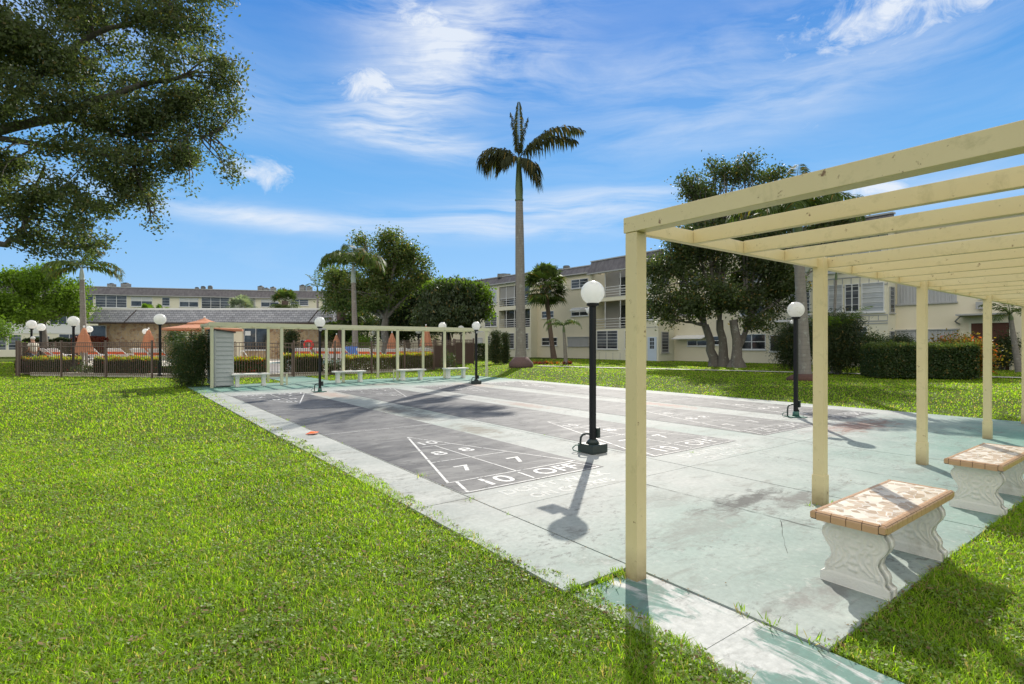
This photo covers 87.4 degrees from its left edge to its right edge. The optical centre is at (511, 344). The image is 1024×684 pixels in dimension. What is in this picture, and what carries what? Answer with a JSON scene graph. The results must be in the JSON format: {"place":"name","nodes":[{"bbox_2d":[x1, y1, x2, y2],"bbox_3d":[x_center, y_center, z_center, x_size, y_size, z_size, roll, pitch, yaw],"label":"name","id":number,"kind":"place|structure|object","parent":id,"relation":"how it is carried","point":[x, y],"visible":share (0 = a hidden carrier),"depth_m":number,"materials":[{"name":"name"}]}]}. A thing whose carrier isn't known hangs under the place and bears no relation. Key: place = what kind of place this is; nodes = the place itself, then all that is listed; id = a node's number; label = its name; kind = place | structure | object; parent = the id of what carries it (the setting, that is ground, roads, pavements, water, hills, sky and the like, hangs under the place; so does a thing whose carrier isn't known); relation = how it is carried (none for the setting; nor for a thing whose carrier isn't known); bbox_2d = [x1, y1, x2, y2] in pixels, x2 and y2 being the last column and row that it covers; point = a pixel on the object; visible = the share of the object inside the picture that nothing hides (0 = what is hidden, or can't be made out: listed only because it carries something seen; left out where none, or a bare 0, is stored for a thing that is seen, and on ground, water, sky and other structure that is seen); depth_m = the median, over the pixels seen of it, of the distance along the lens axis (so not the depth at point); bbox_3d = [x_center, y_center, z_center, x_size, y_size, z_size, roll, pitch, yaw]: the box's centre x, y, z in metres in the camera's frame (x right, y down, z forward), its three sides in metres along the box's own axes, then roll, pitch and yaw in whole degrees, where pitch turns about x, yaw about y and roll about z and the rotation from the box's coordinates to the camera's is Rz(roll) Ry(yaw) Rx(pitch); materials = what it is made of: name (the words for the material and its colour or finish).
{"place":"outdoors","nodes":[
{"label":"outdoors","id":0,"kind":"place"},
{"bbox_2d":[266,376,328,381],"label":"gate path","id":1,"kind":"structure","parent":0,"point":[299,379],"depth_m":23.24,"materials":[{"name":"green concrete"}]},
{"bbox_2d":[188,386,625,593],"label":"side pavement","id":2,"kind":"structure","parent":0,"point":[538,547],"depth_m":4.71,"materials":[{"name":"grey concrete"}]},
{"bbox_2d":[0,356,1023,683],"bbox_3d":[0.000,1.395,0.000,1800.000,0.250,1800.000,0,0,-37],"label":"ground","id":3,"kind":"structure","parent":0,"point":[868,402],"depth_m":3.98,"materials":[{"name":"green plant"}]},
{"bbox_2d":[0,308,29,345],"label":"shade tree","id":4,"kind":"object","parent":3,"relation":"on","point":[7,330],"visible":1,"depth_m":30.12,"materials":[{"name":"green plant"}]},
{"bbox_2d":[14,353,82,372],"bbox_3d":[-23.342,0.964,27.001,3.373,1.083,1.056,0,0,14],"label":"hedge","id":5,"kind":"object","parent":3,"relation":"on","point":[44,363],"visible":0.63,"depth_m":26.58,"materials":[{"name":"green plant"}]},
{"bbox_2d":[68,359,92,372],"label":"shrub","id":6,"kind":"object","parent":3,"relation":"on","point":[80,369],"visible":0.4,"depth_m":26.10,"materials":[{"name":"green plant"}]},
{"bbox_2d":[40,243,124,366],"bbox_3d":[-24.092,-2.240,30.375,4.334,7.591,3.009,0,0,-21],"label":"feather palm","id":7,"kind":"object","parent":3,"relation":"on","point":[74,266],"visible":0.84,"depth_m":29.92,"materials":[{"name":"green plant"}]},
{"bbox_2d":[70,336,108,357],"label":"hedge","id":8,"kind":"object","parent":3,"relation":"on","point":[97,339],"visible":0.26,"depth_m":51.42,"materials":[{"name":"green plant"}]},
{"bbox_2d":[92,354,158,373],"bbox_3d":[-18.576,0.966,25.904,3.166,1.080,1.060,0,0,12],"label":"hedge","id":9,"kind":"object","parent":3,"relation":"on","point":[123,364],"visible":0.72,"depth_m":25.46,"materials":[{"name":"green plant"}]},
{"bbox_2d":[0,0,255,265],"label":"oak tree","id":10,"kind":"object","parent":3,"relation":"on","point":[26,45],"visible":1,"depth_m":10.94,"materials":[{"name":"green plant"}]},
{"bbox_2d":[17,340,266,377],"bbox_3d":[-17.655,0.667,24.851,12.720,1.765,1.097,0,0,5],"label":"pool fence","id":11,"kind":"object","parent":3,"relation":"on","point":[105,346],"visible":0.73,"depth_m":25.01,"materials":[{"name":"brown paint"}]},
{"bbox_2d":[153,314,166,375],"bbox_3d":[-15.994,-0.010,24.354,0.500,2.820,0.500,0,0,-37],"label":"globe lamp","id":12,"kind":"object","parent":3,"relation":"on","point":[159,320],"visible":1,"depth_m":24.30,"materials":[{"name":"black paint"}]},
{"bbox_2d":[161,330,189,350],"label":"topiary","id":13,"kind":"object","parent":3,"relation":"on","point":[172,334],"visible":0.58,"depth_m":43.65,"materials":[{"name":"green plant"}]},
{"bbox_2d":[155,327,209,387],"bbox_3d":[-11.785,0.401,19.578,2.146,2.310,2.494,0,0,-37],"label":"shrub","id":14,"kind":"object","parent":3,"relation":"on","point":[190,360],"visible":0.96,"depth_m":19.34,"materials":[{"name":"green plant"}]},
{"bbox_2d":[0,285,438,356],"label":"apartment building","id":15,"kind":"structure","parent":3,"relation":"on","point":[119,297],"depth_m":72.78,"materials":[{"name":"beige paint"}]},
{"bbox_2d":[8,334,20,349],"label":"window","id":16,"kind":"structure","parent":15,"relation":"in","point":[11,346],"depth_m":68.24,"materials":[{"name":"white glass"}]},
{"bbox_2d":[95,295,126,307],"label":"window","id":17,"kind":"structure","parent":15,"relation":"in","point":[105,301],"depth_m":71.36,"materials":[{"name":"grey glass"}]},
{"bbox_2d":[130,297,151,306],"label":"window","id":18,"kind":"structure","parent":15,"relation":"in","point":[135,301],"depth_m":72.31,"materials":[{"name":"white metal"}]},
{"bbox_2d":[179,298,198,307],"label":"window","id":19,"kind":"structure","parent":15,"relation":"in","point":[183,302],"depth_m":73.83,"materials":[{"name":"white glass"}]},
{"bbox_2d":[201,297,228,307],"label":"window","id":20,"kind":"structure","parent":15,"relation":"in","point":[206,302],"depth_m":74.61,"materials":[{"name":"grey glass"}]},
{"bbox_2d":[29,359,441,377],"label":"pool deck","id":21,"kind":"structure","parent":3,"relation":"on","point":[273,369],"depth_m":26.16,"materials":[{"name":"concrete"}]},
{"bbox_2d":[21,337,71,356],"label":"hedge","id":22,"kind":"object","parent":21,"relation":"on","point":[58,339],"visible":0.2,"depth_m":52.83,"materials":[{"name":"green plant"}]},
{"bbox_2d":[0,259,109,356],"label":"shade tree","id":23,"kind":"object","parent":21,"relation":"on","point":[22,301],"visible":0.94,"depth_m":46.58,"materials":[{"name":"green plant"}]},
{"bbox_2d":[67,316,79,372],"bbox_3d":[-21.602,-0.010,26.405,0.500,2.820,0.500,0,0,-37],"label":"globe lamp","id":24,"kind":"object","parent":21,"relation":"on","point":[73,322],"visible":0.93,"depth_m":26.35,"materials":[{"name":"black paint"}]},
{"bbox_2d":[75,326,94,368],"bbox_3d":[-23.556,0.141,29.500,0.887,2.418,0.887,0,0,-14],"label":"pool umbrella","id":25,"kind":"object","parent":21,"relation":"on","point":[83,335],"visible":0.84,"depth_m":29.35,"materials":[{"name":"orange fabric"}]},
{"bbox_2d":[141,328,156,352],"bbox_3d":[-22.041,0.150,32.500,0.887,2.400,0.887,0,0,-14],"label":"pool umbrella","id":26,"kind":"object","parent":21,"relation":"on","point":[148,337],"visible":0.56,"depth_m":32.35,"materials":[{"name":"orange fabric"}]},
{"bbox_2d":[162,316,242,331],"bbox_3d":[-17.785,-0.161,31.000,3.954,3.022,3.954,0,0,-24],"label":"pool umbrella","id":27,"kind":"object","parent":21,"relation":"on","point":[194,325],"visible":0.67,"depth_m":30.02,"materials":[{"name":"orange fabric"}]},
{"bbox_2d":[86,308,346,358],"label":"clubhouse","id":28,"kind":"structure","parent":21,"relation":"on","point":[124,324],"depth_m":52.30,"materials":[{"name":"beige stone"}]},
{"bbox_2d":[90,325,105,336],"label":"window","id":29,"kind":"structure","parent":28,"relation":"in","point":[98,330],"depth_m":52.48,"materials":[{"name":"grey glass"}]},
{"bbox_2d":[243,328,266,350],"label":"window","id":30,"kind":"structure","parent":28,"relation":"in","point":[257,335],"depth_m":52.48,"materials":[{"name":"white glass"}]},
{"bbox_2d":[322,311,378,344],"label":"shade tree","id":31,"kind":"object","parent":21,"relation":"on","point":[367,318],"visible":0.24,"depth_m":53.35,"materials":[{"name":"green plant"}]},
{"bbox_2d":[346,331,375,361],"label":"shrub","id":32,"kind":"object","parent":21,"relation":"on","point":[364,341],"visible":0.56,"depth_m":37.80,"materials":[{"name":"green plant"}]},
{"bbox_2d":[362,274,440,349],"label":"shade tree","id":33,"kind":"object","parent":21,"relation":"on","point":[399,319],"visible":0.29,"depth_m":48.73,"materials":[{"name":"green plant"}]},
{"bbox_2d":[419,324,431,346],"bbox_3d":[-5.776,-0.022,36.000,0.887,2.743,0.887,0,0,31],"label":"pool umbrella","id":34,"kind":"object","parent":21,"relation":"on","point":[427,338],"visible":0.66,"depth_m":35.79,"materials":[{"name":"orange fabric"}]},
{"bbox_2d":[405,274,497,344],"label":"umbrella tree","id":35,"kind":"object","parent":21,"relation":"on","point":[457,302],"visible":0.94,"depth_m":40.64,"materials":[{"name":"green plant"}]},
{"bbox_2d":[226,294,257,307],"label":"fan palm","id":36,"kind":"object","parent":3,"relation":"on","point":[240,299],"visible":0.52,"depth_m":59.35,"materials":[{"name":"green plant"}]},
{"bbox_2d":[15,338,474,375],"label":"pool fence","id":37,"kind":"object","parent":3,"relation":"on","point":[412,343],"visible":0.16,"depth_m":42.48,"materials":[{"name":"brown metal"}]},
{"bbox_2d":[234,355,265,372],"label":"hedge","id":38,"kind":"object","parent":3,"relation":"on","point":[243,364],"visible":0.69,"depth_m":26.01,"materials":[{"name":"green plant"}]},
{"bbox_2d":[268,287,299,307],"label":"fan palm","id":39,"kind":"object","parent":3,"relation":"on","point":[282,293],"visible":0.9,"depth_m":59.55,"materials":[{"name":"green plant"}]},
{"bbox_2d":[275,329,303,359],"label":"topiary","id":40,"kind":"object","parent":3,"relation":"on","point":[289,336],"visible":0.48,"depth_m":49.19,"materials":[{"name":"green plant"}]},
{"bbox_2d":[283,352,295,371],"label":"hedge","id":41,"kind":"object","parent":3,"relation":"on","point":[285,362],"visible":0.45,"depth_m":26.52,"materials":[{"name":"green plant"}]},
{"bbox_2d":[295,352,322,372],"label":"hedge","id":42,"kind":"object","parent":3,"relation":"on","point":[302,362],"visible":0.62,"depth_m":26.61,"materials":[{"name":"green plant"}]},
{"bbox_2d":[318,291,365,358],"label":"shade tree","id":43,"kind":"object","parent":3,"relation":"on","point":[342,319],"visible":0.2,"depth_m":49.67,"materials":[{"name":"green plant"}]},
{"bbox_2d":[317,244,386,361],"bbox_3d":[-10.992,-2.832,37.068,4.746,8.778,3.865,0,0,17],"label":"feather palm","id":44,"kind":"object","parent":3,"relation":"on","point":[342,257],"visible":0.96,"depth_m":36.84,"materials":[{"name":"green plant"}]},
{"bbox_2d":[346,353,399,370],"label":"hedge","id":45,"kind":"object","parent":3,"relation":"on","point":[366,357],"visible":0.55,"depth_m":29.16,"materials":[{"name":"green plant"}]},
{"bbox_2d":[310,224,438,353],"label":"shade tree","id":46,"kind":"object","parent":3,"relation":"on","point":[397,254],"visible":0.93,"depth_m":43.75,"materials":[{"name":"green plant"}]},
{"bbox_2d":[293,338,473,376],"bbox_3d":[-6.187,0.552,29.987,0.653,1.995,12.512,0,0,39],"label":"pool fence","id":47,"kind":"object","parent":3,"relation":"on","point":[454,347],"visible":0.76,"depth_m":29.29,"materials":[{"name":"brown metal"}]},
{"bbox_2d":[270,342,292,375],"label":"pool gate","id":48,"kind":"structure","parent":47,"relation":"attached to","point":[290,349],"depth_m":25.20,"materials":[{"name":"brown paint"}]},
{"bbox_2d":[399,351,431,368],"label":"hedge","id":49,"kind":"object","parent":3,"relation":"on","point":[413,358],"visible":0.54,"depth_m":31.24,"materials":[{"name":"green plant"}]},
{"bbox_2d":[474,343,490,360],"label":"hedge","id":50,"kind":"object","parent":3,"relation":"on","point":[481,346],"visible":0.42,"depth_m":43.09,"materials":[{"name":"green plant"}]},
{"bbox_2d":[488,329,503,363],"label":"column shrub","id":51,"kind":"object","parent":3,"relation":"on","point":[495,353],"visible":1,"depth_m":34.82,"materials":[{"name":"green plant"}]},
{"bbox_2d":[500,331,510,363],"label":"column shrub","id":52,"kind":"object","parent":3,"relation":"on","point":[506,344],"visible":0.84,"depth_m":36.34,"materials":[{"name":"green plant"}]},
{"bbox_2d":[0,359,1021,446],"bbox_3d":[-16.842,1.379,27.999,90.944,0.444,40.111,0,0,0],"label":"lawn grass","id":53,"kind":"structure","parent":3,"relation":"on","point":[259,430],"depth_m":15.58,"materials":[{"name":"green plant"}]},
{"bbox_2d":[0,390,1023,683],"bbox_3d":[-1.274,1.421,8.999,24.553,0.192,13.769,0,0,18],"label":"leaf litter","id":54,"kind":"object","parent":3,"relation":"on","point":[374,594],"visible":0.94,"depth_m":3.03,"materials":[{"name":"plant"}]},
{"bbox_2d":[476,102,585,367],"bbox_3d":[1.090,-6.285,30.313,6.322,15.177,2.550,0,0,-2],"label":"royal palm","id":55,"kind":"object","parent":3,"relation":"on","point":[499,160],"visible":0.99,"depth_m":30.20,"materials":[{"name":"plant"}]},
{"bbox_2d":[525,262,569,358],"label":"fan palm","id":56,"kind":"object","parent":3,"relation":"on","point":[547,274],"visible":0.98,"depth_m":48.42,"materials":[{"name":"green plant"}]},
{"bbox_2d":[543,318,581,364],"bbox_3d":[3.271,-0.208,34.430,2.512,3.032,1.473,0,0,-6],"label":"feather palm","id":57,"kind":"object","parent":3,"relation":"on","point":[559,322],"visible":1,"depth_m":34.40,"materials":[{"name":"green plant"}]},
{"bbox_2d":[439,203,1023,369],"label":"apartment building","id":58,"kind":"structure","parent":3,"relation":"on","point":[893,305],"depth_m":42.26,"materials":[{"name":"beige paint"}]},
{"bbox_2d":[505,310,529,327],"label":"sliding door","id":59,"kind":"structure","parent":58,"relation":"in","point":[510,315],"depth_m":57.99,"materials":[{"name":"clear glass"}]},
{"bbox_2d":[570,278,587,289],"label":"window","id":60,"kind":"structure","parent":58,"relation":"in","point":[577,283],"depth_m":51.20,"materials":[{"name":"white glass"}]},
{"bbox_2d":[596,330,618,349],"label":"window","id":61,"kind":"structure","parent":58,"relation":"in","point":[606,340],"depth_m":46.56,"materials":[{"name":"grey glass"}]},
{"bbox_2d":[648,337,656,360],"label":"door","id":62,"kind":"structure","parent":58,"relation":"in","point":[652,341],"depth_m":42.66,"materials":[{"name":"white paint"}]},
{"bbox_2d":[661,332,668,352],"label":"window","id":63,"kind":"structure","parent":58,"relation":"in","point":[664,335],"depth_m":42.68,"materials":[{"name":"white glass"}]},
{"bbox_2d":[686,340,706,346],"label":"window","id":64,"kind":"structure","parent":58,"relation":"in","point":[699,343],"depth_m":41.72,"materials":[{"name":"grey glass"}]},
{"bbox_2d":[740,334,766,350],"bbox_3d":[17.060,-0.197,38.168,0.097,1.175,2.165,0,0,-37],"label":"window","id":65,"kind":"structure","parent":58,"relation":"in","point":[756,342],"depth_m":37.97,"materials":[{"name":"grey glass"}]},
{"bbox_2d":[828,284,843,312],"bbox_3d":[19.459,-2.812,32.969,0.097,1.702,1.726,0,0,-37],"label":"window","id":66,"kind":"structure","parent":58,"relation":"in","point":[839,305],"depth_m":32.58,"materials":[{"name":"white metal"}]},
{"bbox_2d":[845,283,858,312],"bbox_3d":[20.241,-2.767,31.926,0.097,1.739,0.900,0,0,-37],"label":"window","id":67,"kind":"structure","parent":58,"relation":"in","point":[851,293],"depth_m":31.92,"materials":[{"name":"glass"}]},
{"bbox_2d":[860,282,885,313],"bbox_3d":[20.890,-2.735,31.061,0.097,1.781,1.292,0,0,-37],"label":"window","id":68,"kind":"structure","parent":58,"relation":"in","point":[873,296],"depth_m":31.05,"materials":[{"name":"white metal"}]},
{"bbox_2d":[889,286,895,313],"bbox_3d":[21.857,-2.565,30.775,0.820,1.570,0.097,0,0,-37],"label":"window","id":69,"kind":"structure","parent":58,"relation":"in","point":[891,289],"depth_m":30.75,"materials":[{"name":"white glass"}]},
{"bbox_2d":[969,321,1011,369],"bbox_3d":[24.820,0.028,27.838,0.077,2.544,1.703,0,0,-37],"label":"doorway","id":70,"kind":"structure","parent":58,"relation":"in","point":[975,327],"depth_m":27.70,"materials":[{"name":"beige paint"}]},
{"bbox_2d":[573,574,903,683],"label":"weathered walk","id":71,"kind":"structure","parent":3,"relation":"on","point":[766,654],"depth_m":2.76,"materials":[{"name":"grey concrete"}]},
{"bbox_2d":[646,146,865,367],"bbox_3d":[14.251,-5.091,31.813,15.215,13.064,6.806,0,0,-17],"label":"shade tree","id":72,"kind":"object","parent":3,"relation":"on","point":[777,285],"visible":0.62,"depth_m":30.23,"materials":[{"name":"green plant"}]},
{"bbox_2d":[762,315,812,370],"bbox_3d":[14.319,-0.232,27.001,3.325,3.090,2.852,0,0,16],"label":"bush","id":73,"kind":"object","parent":3,"relation":"on","point":[784,343],"visible":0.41,"depth_m":26.86,"materials":[{"name":"green plant"}]},
{"bbox_2d":[726,164,865,381],"bbox_3d":[10.332,-2.826,19.439,4.581,8.273,4.341,0,0,-37],"label":"feather palm","id":74,"kind":"object","parent":3,"relation":"on","point":[804,366],"visible":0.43,"depth_m":19.02,"materials":[{"name":"grey plant"}]},
{"bbox_2d":[807,268,837,372],"bbox_3d":[14.449,-1.318,24.156,2.329,5.241,2.150,0,0,-37],"label":"feather palm","id":75,"kind":"object","parent":3,"relation":"on","point":[835,293],"visible":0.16,"depth_m":23.96,"materials":[{"name":"plant"}]},
{"bbox_2d":[808,306,872,333],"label":"areca palm","id":76,"kind":"object","parent":3,"relation":"on","point":[838,321],"visible":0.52,"depth_m":22.32,"materials":[{"name":"green plant"}]},
{"bbox_2d":[809,302,875,374],"bbox_3d":[14.117,-0.258,23.042,3.246,3.164,2.877,0,0,-37],"label":"bush","id":77,"kind":"object","parent":3,"relation":"on","point":[842,344],"visible":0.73,"depth_m":22.50,"materials":[{"name":"green plant"}]},
{"bbox_2d":[851,327,893,369],"bbox_3d":[15.079,0.252,22.950,2.370,2.112,2.214,0,0,-37],"label":"round shrub","id":78,"kind":"object","parent":3,"relation":"on","point":[871,339],"visible":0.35,"depth_m":22.63,"materials":[{"name":"green plant"}]},
{"bbox_2d":[879,329,915,342],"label":"round shrub","id":79,"kind":"object","parent":3,"relation":"on","point":[898,339],"visible":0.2,"depth_m":23.76,"materials":[{"name":"green plant"}]},
{"bbox_2d":[859,340,980,378],"bbox_3d":[15.334,0.538,20.309,3.388,1.531,1.635,0,0,11],"label":"hedge","id":80,"kind":"object","parent":3,"relation":"on","point":[895,359],"visible":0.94,"depth_m":19.70,"materials":[{"name":"green plant"}]},
{"bbox_2d":[928,328,1012,378],"bbox_3d":[17.149,0.317,20.566,3.281,1.982,2.490,0,0,-71],"label":"croton bush","id":81,"kind":"object","parent":3,"relation":"on","point":[967,339],"visible":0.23,"depth_m":19.93,"materials":[{"name":"green plant"}]},
{"bbox_2d":[976,303,1021,371],"bbox_3d":[23.148,-0.426,25.118,2.143,3.481,1.975,0,0,-37],"label":"feather palm","id":82,"kind":"object","parent":3,"relation":"on","point":[1016,357],"visible":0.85,"depth_m":24.93,"materials":[{"name":"plant"}]},
{"bbox_2d":[992,326,1021,369],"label":"bush","id":83,"kind":"object","parent":3,"relation":"on","point":[1008,356],"visible":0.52,"depth_m":26.77,"materials":[{"name":"green plant"}]},
{"bbox_2d":[0,0,1023,290],"label":"sky","id":84,"kind":"structure","parent":0,"point":[366,114],"materials":[{"name":"blue"}]},
{"bbox_2d":[208,375,1023,651],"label":"court pavement","id":85,"kind":"structure","parent":0,"point":[749,560],"depth_m":5.45,"materials":[{"name":"grey concrete"}]},
{"bbox_2d":[207,329,235,386],"bbox_3d":[-10.760,0.450,19.780,0.720,2.060,1.840,0,0,-37],"label":"storage locker","id":86,"kind":"object","parent":85,"relation":"on","point":[223,355],"visible":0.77,"depth_m":19.08,"materials":[{"name":"white metal"}]},
{"bbox_2d":[231,373,269,386],"bbox_3d":[-9.529,1.268,19.532,1.261,0.465,0.380,0,0,-37],"label":"concrete bench","id":87,"kind":"object","parent":85,"relation":"on","point":[263,379],"visible":0.99,"depth_m":19.47,"materials":[{"name":"white concrete"}]},
{"bbox_2d":[311,317,326,391],"bbox_3d":[-6.098,0.299,17.036,0.432,2.394,0.565,0,0,-37],"label":"globe lamp","id":88,"kind":"object","parent":85,"relation":"on","point":[319,322],"visible":1,"depth_m":17.07,"materials":[{"name":"black metal"}]},
{"bbox_2d":[200,322,489,387],"bbox_3d":[-6.442,0.360,23.040,11.860,2.320,2.195,0,0,-37],"label":"pergola","id":89,"kind":"object","parent":85,"relation":"on","point":[269,326],"visible":0.84,"depth_m":21.97,"materials":[{"name":"beige paint"}]},
{"bbox_2d":[331,370,365,382],"bbox_3d":[-6.547,1.268,21.540,1.290,0.465,0.380,0,0,-37],"label":"concrete bench","id":90,"kind":"object","parent":85,"relation":"on","point":[337,375],"visible":1,"depth_m":21.34,"materials":[{"name":"white concrete"}]},
{"bbox_2d":[397,369,425,380],"bbox_3d":[-4.307,1.268,22.988,1.199,0.465,0.380,0,0,-37],"label":"concrete bench","id":91,"kind":"object","parent":85,"relation":"on","point":[402,374],"visible":1,"depth_m":22.77,"materials":[{"name":"white concrete"}]},
{"bbox_2d":[233,392,603,493],"bbox_3d":[-3.548,1.496,11.164,2.020,0.003,14.016,0,0,-37],"label":"shuffleboard court","id":92,"kind":"object","parent":85,"relation":"on","point":[465,462],"visible":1,"depth_m":7.91,"materials":[{"name":"paint"}]},
{"bbox_2d":[442,367,468,378],"bbox_3d":[-2.559,1.268,24.371,1.177,0.465,0.380,0,0,-37],"label":"concrete bench","id":93,"kind":"object","parent":85,"relation":"on","point":[463,371],"visible":1,"depth_m":24.29,"materials":[{"name":"white concrete"}]},
{"bbox_2d":[469,322,482,383],"bbox_3d":[-1.347,0.299,20.523,0.397,2.394,0.543,0,0,-37],"label":"globe lamp","id":94,"kind":"object","parent":85,"relation":"on","point":[476,326],"visible":1,"depth_m":20.59,"materials":[{"name":"black metal"}]},
{"bbox_2d":[336,388,734,456],"bbox_3d":[-1.172,1.496,12.946,2.020,0.003,14.016,0,0,-37],"label":"shuffleboard court","id":95,"kind":"object","parent":85,"relation":"on","point":[613,434],"visible":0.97,"depth_m":10.49,"materials":[{"name":"paint"}]},
{"bbox_2d":[280,416,837,651],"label":"joint weeds","id":96,"kind":"object","parent":85,"relation":"on","point":[619,571],"visible":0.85,"depth_m":3.32,"materials":[{"name":"green plant"}]},
{"bbox_2d":[569,281,607,454],"bbox_3d":[1.041,0.299,7.556,0.397,2.394,0.530,0,0,-37],"label":"globe lamp","id":97,"kind":"object","parent":85,"relation":"on","point":[592,294],"visible":1,"depth_m":7.46,"materials":[{"name":"black metal"}]},
{"bbox_2d":[416,384,812,434],"bbox_3d":[1.108,1.496,14.656,1.960,0.003,14.016,0,0,-37],"label":"shuffleboard court","id":98,"kind":"object","parent":85,"relation":"on","point":[760,426],"visible":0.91,"depth_m":11.89,"materials":[{"name":"paint"}]},
{"bbox_2d":[482,381,875,420],"bbox_3d":[3.388,1.496,16.366,1.940,0.003,14.016,0,0,-37],"label":"shuffleboard court","id":99,"kind":"object","parent":85,"relation":"on","point":[835,414],"visible":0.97,"depth_m":14.20,"materials":[{"name":"paint"}]},
{"bbox_2d":[776,302,807,417],"bbox_3d":[5.846,0.299,11.212,0.432,2.394,0.565,0,0,-37],"label":"globe lamp","id":100,"kind":"object","parent":85,"relation":"on","point":[795,311],"visible":1,"depth_m":11.13,"materials":[{"name":"black metal"}]},
{"bbox_2d":[624,120,1023,581],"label":"pergola","id":101,"kind":"object","parent":85,"relation":"on","point":[987,271],"visible":0.88,"depth_m":3.47,"materials":[{"name":"beige paint"}]},
{"bbox_2d":[810,479,953,600],"bbox_3d":[2.527,1.270,3.614,1.300,0.461,0.410,0,0,-37],"label":"garden bench","id":102,"kind":"object","parent":85,"relation":"on","point":[866,532],"visible":1,"depth_m":3.37,"materials":[{"name":"white concrete"}]},
{"bbox_2d":[944,443,1023,515],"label":"garden bench","id":103,"kind":"object","parent":85,"relation":"on","point":[983,475],"visible":1,"depth_m":4.89,"materials":[{"name":"white concrete"}]},
{"bbox_2d":[558,366,1021,377],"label":"path","id":104,"kind":"structure","parent":0,"point":[730,370],"depth_m":26.91,"materials":[{"name":"concrete"}]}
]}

